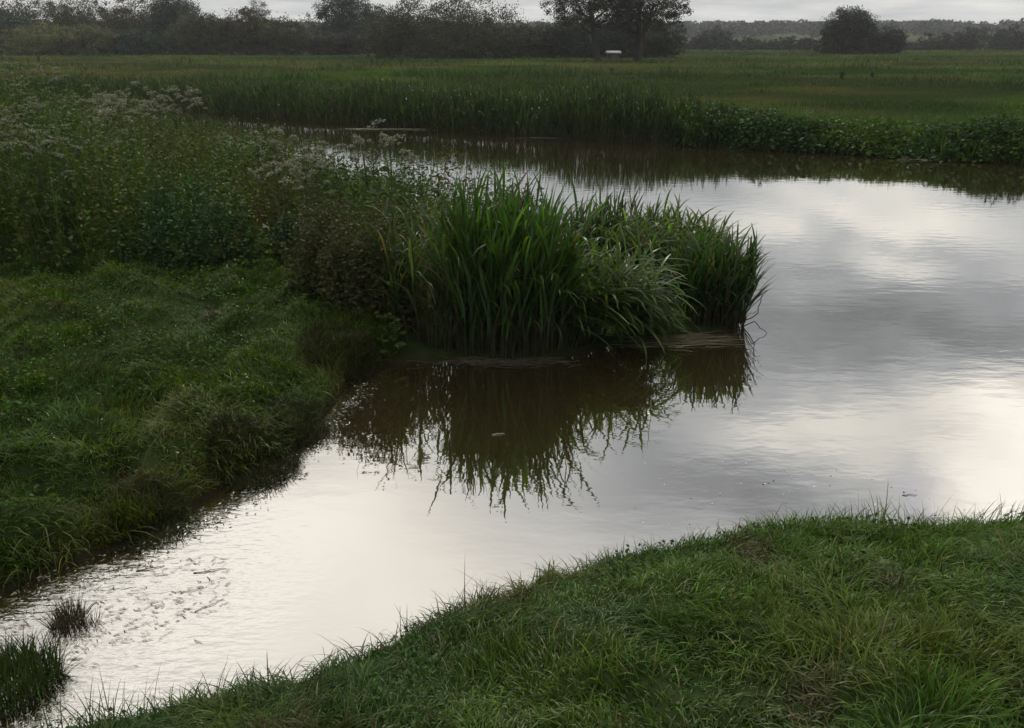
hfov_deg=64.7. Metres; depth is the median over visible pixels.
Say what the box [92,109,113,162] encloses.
hogweed plant
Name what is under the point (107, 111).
hogweed plant
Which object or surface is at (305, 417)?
grass tussock
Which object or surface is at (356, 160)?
hogweed plant
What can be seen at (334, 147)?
hogweed plant
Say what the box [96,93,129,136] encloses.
hogweed plant
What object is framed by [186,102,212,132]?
hogweed plant
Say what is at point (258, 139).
hogweed plant
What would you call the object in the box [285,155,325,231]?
hogweed plant
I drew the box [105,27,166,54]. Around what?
bush
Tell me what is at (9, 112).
hogweed plant
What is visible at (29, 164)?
hogweed plant
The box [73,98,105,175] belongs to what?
hogweed plant
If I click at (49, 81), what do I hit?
hogweed plant
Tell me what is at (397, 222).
herb clump
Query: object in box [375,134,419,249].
hogweed plant
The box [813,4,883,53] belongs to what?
oak tree
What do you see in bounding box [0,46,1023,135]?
marsh field grass
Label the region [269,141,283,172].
hogweed plant
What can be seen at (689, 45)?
hedge bush
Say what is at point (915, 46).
hedge bush
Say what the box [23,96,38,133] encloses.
hogweed plant
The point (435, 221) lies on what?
reed clump
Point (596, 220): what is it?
reed clump
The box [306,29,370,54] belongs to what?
bush
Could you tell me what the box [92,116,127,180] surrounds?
hogweed plant
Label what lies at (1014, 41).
hedge bush
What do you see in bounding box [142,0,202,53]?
tree
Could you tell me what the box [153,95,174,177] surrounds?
hogweed plant
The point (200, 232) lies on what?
nettle clump
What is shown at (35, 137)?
hogweed plant
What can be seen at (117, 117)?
distant undergrowth
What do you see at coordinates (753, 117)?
bank foliage
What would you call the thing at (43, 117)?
hogweed plant
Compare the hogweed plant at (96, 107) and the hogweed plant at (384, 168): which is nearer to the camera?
the hogweed plant at (384, 168)
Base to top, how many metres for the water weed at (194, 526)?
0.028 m
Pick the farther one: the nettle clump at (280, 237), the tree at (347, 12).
the tree at (347, 12)
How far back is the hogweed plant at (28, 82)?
20.74 m
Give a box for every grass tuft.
[35,586,94,632]
[78,603,104,628]
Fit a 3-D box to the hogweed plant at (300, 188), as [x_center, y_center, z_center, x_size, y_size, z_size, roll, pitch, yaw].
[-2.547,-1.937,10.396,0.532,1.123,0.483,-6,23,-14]
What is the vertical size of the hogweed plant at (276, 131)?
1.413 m
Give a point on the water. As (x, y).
(880, 358)
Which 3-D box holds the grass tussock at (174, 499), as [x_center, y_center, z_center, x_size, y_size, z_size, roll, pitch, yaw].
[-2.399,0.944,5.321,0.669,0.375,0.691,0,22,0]
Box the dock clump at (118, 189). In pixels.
[85,152,154,221]
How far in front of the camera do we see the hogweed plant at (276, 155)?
11.32 m
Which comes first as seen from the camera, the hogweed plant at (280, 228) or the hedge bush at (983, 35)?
the hogweed plant at (280, 228)
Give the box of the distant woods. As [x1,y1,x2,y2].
[0,18,1023,37]
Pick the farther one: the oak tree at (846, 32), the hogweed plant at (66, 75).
the oak tree at (846, 32)
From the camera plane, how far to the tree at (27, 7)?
177.67 m
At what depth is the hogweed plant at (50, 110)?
15.47 m
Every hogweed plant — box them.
[0,61,22,99]
[0,105,31,156]
[0,109,12,166]
[0,114,42,175]
[0,117,50,240]
[0,136,43,228]
[0,141,56,261]
[0,172,36,254]
[8,101,44,143]
[8,124,65,240]
[9,83,30,125]
[17,128,77,261]
[20,110,44,147]
[21,76,41,115]
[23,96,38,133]
[31,63,52,99]
[36,138,73,208]
[40,66,76,117]
[40,101,59,144]
[47,71,68,113]
[48,136,94,250]
[50,170,101,254]
[54,119,87,139]
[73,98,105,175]
[85,84,97,112]
[88,134,119,228]
[89,93,125,181]
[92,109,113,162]
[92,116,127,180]
[93,107,133,180]
[95,128,137,175]
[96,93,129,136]
[101,90,131,128]
[102,102,150,180]
[103,94,134,172]
[113,99,131,138]
[125,80,147,119]
[127,98,152,129]
[136,104,159,167]
[138,99,159,148]
[140,90,169,114]
[144,100,163,158]
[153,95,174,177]
[160,85,196,129]
[162,88,187,171]
[163,103,182,117]
[181,89,210,162]
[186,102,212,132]
[189,97,203,128]
[239,130,276,229]
[248,136,266,192]
[248,161,296,234]
[251,150,273,179]
[261,127,298,223]
[266,159,304,224]
[267,154,296,221]
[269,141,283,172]
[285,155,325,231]
[288,153,333,221]
[289,154,337,221]
[289,169,330,226]
[305,140,342,204]
[305,145,325,182]
[317,154,335,178]
[329,143,358,200]
[347,151,366,182]
[348,133,383,210]
[352,119,390,215]
[366,148,383,191]
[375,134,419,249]
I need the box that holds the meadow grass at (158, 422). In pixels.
[0,238,402,590]
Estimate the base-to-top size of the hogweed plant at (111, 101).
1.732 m
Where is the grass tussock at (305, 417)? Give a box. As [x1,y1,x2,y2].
[264,387,338,446]
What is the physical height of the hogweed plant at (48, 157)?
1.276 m
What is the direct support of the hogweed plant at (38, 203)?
on the ground at (420, 350)
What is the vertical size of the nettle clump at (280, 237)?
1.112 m
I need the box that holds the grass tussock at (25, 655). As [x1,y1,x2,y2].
[0,623,87,722]
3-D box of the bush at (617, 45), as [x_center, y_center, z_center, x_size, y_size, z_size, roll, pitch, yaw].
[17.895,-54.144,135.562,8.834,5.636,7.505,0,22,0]
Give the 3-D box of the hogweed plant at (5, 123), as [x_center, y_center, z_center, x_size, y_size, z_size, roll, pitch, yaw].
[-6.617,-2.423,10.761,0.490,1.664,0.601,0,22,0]
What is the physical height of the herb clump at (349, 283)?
1.572 m
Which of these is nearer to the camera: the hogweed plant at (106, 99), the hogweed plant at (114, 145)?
the hogweed plant at (114, 145)
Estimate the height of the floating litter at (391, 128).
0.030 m
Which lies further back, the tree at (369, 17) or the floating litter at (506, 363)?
the tree at (369, 17)
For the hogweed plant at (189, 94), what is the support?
on the ground at (420, 350)
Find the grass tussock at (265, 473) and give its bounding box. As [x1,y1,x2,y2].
[201,407,303,494]
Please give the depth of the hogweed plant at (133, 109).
16.34 m
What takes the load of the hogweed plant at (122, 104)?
on the ground at (420, 350)
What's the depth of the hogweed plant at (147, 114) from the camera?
13.60 m
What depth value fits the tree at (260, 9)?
274.46 m
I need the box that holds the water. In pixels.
[0,104,1023,727]
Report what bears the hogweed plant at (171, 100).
on the ground at (420, 350)
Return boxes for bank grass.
[5,486,1023,727]
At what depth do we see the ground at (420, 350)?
6.72 m
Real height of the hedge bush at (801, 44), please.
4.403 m
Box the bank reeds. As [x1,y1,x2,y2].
[0,65,737,146]
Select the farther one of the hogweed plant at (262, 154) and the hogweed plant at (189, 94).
the hogweed plant at (189, 94)
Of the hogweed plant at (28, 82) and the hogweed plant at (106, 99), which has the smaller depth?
the hogweed plant at (106, 99)
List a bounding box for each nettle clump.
[8,148,115,219]
[109,162,276,272]
[257,189,333,265]
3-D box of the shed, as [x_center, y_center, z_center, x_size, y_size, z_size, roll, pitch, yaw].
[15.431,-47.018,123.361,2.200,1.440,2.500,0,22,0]
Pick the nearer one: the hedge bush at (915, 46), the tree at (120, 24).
the tree at (120, 24)
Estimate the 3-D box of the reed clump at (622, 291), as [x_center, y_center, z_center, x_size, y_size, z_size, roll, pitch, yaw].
[0.930,-0.839,8.418,2.161,1.539,1.498,0,22,0]
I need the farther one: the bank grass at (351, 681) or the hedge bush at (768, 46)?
the hedge bush at (768, 46)
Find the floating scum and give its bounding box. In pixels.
[0,556,230,667]
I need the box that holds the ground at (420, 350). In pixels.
[0,32,1023,727]
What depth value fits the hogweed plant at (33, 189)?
9.64 m
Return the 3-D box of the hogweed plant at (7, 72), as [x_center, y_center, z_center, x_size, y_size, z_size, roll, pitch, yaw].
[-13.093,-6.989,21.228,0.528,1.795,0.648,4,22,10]
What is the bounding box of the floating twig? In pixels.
[193,568,226,572]
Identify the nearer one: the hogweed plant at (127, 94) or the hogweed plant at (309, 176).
the hogweed plant at (309, 176)
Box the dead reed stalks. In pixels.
[729,238,767,333]
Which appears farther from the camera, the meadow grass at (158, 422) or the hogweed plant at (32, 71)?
the hogweed plant at (32, 71)
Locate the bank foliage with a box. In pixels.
[649,101,1023,162]
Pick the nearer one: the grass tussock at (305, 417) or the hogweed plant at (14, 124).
the grass tussock at (305, 417)
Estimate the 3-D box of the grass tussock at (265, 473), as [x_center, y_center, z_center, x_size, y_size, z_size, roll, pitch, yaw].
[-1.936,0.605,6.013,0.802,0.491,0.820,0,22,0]
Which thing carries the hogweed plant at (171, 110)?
on the ground at (420, 350)
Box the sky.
[0,0,1023,32]
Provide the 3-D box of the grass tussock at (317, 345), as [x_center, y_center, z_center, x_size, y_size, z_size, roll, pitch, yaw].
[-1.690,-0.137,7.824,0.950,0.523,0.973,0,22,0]
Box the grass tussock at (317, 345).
[290,316,382,383]
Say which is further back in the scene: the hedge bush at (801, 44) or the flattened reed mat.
the hedge bush at (801, 44)
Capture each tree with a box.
[0,0,90,35]
[0,2,36,53]
[35,0,131,35]
[99,0,176,52]
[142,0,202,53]
[205,6,280,54]
[245,0,275,24]
[304,0,378,46]
[353,3,397,52]
[539,0,652,60]
[584,0,693,60]
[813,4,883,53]
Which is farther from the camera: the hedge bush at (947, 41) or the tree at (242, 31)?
the hedge bush at (947, 41)
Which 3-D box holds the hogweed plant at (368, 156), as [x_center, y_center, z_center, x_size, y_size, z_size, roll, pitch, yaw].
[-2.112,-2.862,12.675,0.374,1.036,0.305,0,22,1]
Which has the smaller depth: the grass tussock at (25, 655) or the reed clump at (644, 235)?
the grass tussock at (25, 655)
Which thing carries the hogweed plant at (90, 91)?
on the ground at (420, 350)
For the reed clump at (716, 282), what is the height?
1.208 m
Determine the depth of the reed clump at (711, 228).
10.43 m
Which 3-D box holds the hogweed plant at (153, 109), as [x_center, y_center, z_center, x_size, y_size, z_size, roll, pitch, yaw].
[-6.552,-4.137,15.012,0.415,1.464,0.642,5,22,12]
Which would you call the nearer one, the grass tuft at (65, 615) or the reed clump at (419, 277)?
the grass tuft at (65, 615)
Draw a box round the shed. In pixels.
[605,51,621,58]
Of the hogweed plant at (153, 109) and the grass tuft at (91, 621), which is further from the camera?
the hogweed plant at (153, 109)
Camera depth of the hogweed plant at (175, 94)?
18.24 m
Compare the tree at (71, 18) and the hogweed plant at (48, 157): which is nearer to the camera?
the hogweed plant at (48, 157)
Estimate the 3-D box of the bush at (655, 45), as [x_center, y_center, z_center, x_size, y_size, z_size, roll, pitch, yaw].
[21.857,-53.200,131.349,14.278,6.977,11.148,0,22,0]
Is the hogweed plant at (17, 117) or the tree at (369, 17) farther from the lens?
the tree at (369, 17)
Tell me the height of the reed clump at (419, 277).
1.671 m
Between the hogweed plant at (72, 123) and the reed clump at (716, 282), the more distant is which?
the hogweed plant at (72, 123)
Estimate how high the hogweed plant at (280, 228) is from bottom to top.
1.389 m
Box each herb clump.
[270,182,372,304]
[312,184,428,331]
[358,186,442,298]
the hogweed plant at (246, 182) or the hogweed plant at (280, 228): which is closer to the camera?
the hogweed plant at (280, 228)
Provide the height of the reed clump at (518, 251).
2.010 m
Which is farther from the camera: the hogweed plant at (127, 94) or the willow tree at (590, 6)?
the willow tree at (590, 6)
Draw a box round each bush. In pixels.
[0,21,88,55]
[54,21,122,54]
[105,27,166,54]
[160,8,229,54]
[252,11,312,54]
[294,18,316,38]
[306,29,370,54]
[352,0,547,58]
[511,19,573,57]
[542,9,625,57]
[600,25,632,56]
[611,21,690,57]
[664,36,710,49]
[691,26,732,49]
[714,37,764,49]
[755,38,781,49]
[770,35,822,49]
[864,23,909,53]
[905,41,954,49]
[917,31,982,49]
[952,22,1023,49]
[986,31,1023,49]
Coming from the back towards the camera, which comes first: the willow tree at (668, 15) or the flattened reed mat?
the willow tree at (668, 15)
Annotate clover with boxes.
[0,251,390,564]
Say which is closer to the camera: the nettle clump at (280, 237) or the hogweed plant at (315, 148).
the nettle clump at (280, 237)
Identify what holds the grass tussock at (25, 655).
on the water
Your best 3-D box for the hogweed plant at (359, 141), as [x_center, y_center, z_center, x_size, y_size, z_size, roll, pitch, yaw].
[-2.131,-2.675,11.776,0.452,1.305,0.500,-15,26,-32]
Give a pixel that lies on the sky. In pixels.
(991, 11)
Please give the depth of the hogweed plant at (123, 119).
15.23 m
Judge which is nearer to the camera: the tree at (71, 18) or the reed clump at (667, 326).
the reed clump at (667, 326)
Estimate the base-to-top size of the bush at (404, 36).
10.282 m
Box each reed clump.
[350,189,485,351]
[404,187,514,263]
[412,154,616,359]
[512,209,706,359]
[559,183,676,267]
[580,204,696,292]
[611,302,691,337]
[626,188,766,287]
[660,221,776,328]
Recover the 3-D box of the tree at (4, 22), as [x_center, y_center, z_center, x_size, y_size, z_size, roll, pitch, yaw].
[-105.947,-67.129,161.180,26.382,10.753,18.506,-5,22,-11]
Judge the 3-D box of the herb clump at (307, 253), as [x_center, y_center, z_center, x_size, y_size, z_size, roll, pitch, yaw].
[-2.002,-1.293,8.663,1.216,1.342,0.946,0,22,0]
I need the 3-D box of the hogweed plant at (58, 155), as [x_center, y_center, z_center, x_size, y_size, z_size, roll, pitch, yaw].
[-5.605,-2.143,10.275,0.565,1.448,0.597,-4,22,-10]
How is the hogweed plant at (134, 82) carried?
on the ground at (420, 350)
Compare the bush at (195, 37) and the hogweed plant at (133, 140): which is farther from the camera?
the bush at (195, 37)
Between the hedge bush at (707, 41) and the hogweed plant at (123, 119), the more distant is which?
the hedge bush at (707, 41)
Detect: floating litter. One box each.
[345,128,417,129]
[406,355,584,368]
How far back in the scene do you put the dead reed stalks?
8.91 m
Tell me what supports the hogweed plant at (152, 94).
on the ground at (420, 350)
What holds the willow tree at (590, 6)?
on the ground at (420, 350)
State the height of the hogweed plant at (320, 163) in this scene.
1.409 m
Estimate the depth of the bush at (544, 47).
130.05 m
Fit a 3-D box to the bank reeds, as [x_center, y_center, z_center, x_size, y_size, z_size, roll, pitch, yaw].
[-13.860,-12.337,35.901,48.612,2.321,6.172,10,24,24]
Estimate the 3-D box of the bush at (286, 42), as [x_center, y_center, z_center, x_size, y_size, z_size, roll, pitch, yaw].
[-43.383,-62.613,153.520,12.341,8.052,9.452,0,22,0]
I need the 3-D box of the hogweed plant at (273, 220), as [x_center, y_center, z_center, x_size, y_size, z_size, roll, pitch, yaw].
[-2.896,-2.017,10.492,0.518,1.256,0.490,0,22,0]
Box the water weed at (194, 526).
[0,382,380,727]
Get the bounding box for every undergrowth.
[0,65,548,354]
[0,92,248,148]
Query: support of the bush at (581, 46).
on the ground at (420, 350)
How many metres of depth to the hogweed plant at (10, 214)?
9.96 m
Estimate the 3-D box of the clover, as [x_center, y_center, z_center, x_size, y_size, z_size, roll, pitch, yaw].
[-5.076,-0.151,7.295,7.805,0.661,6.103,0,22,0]
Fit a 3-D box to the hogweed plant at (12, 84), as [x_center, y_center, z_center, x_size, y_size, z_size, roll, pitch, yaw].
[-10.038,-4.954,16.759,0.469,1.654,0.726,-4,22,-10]
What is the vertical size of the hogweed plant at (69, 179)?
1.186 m
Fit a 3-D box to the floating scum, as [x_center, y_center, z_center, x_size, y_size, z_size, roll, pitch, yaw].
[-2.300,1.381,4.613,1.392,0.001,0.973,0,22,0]
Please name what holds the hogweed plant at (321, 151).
on the ground at (420, 350)
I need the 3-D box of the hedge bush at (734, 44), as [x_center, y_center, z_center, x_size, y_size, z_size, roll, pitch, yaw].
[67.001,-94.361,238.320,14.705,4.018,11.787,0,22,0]
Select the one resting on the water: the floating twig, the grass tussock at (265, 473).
the floating twig
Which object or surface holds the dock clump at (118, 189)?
on the ground at (420, 350)
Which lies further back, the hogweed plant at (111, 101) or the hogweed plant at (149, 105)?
the hogweed plant at (149, 105)
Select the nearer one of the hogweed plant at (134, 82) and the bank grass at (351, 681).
the bank grass at (351, 681)
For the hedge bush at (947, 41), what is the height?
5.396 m
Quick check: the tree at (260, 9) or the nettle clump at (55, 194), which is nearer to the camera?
the nettle clump at (55, 194)
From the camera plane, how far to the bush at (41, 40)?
152.06 m
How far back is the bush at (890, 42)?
165.87 m
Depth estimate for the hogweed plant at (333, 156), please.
13.27 m
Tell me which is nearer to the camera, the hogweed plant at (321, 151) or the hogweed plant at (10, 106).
the hogweed plant at (321, 151)
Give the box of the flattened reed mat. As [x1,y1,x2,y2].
[599,330,771,351]
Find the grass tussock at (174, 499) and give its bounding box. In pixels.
[92,468,205,554]
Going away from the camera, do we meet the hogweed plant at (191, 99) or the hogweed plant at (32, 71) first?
the hogweed plant at (191, 99)
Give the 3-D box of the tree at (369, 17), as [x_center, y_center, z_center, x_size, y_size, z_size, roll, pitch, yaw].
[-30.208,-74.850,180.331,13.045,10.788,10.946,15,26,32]
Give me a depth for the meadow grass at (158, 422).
6.54 m
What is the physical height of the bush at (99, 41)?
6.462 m
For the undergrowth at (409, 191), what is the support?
on the ground at (420, 350)

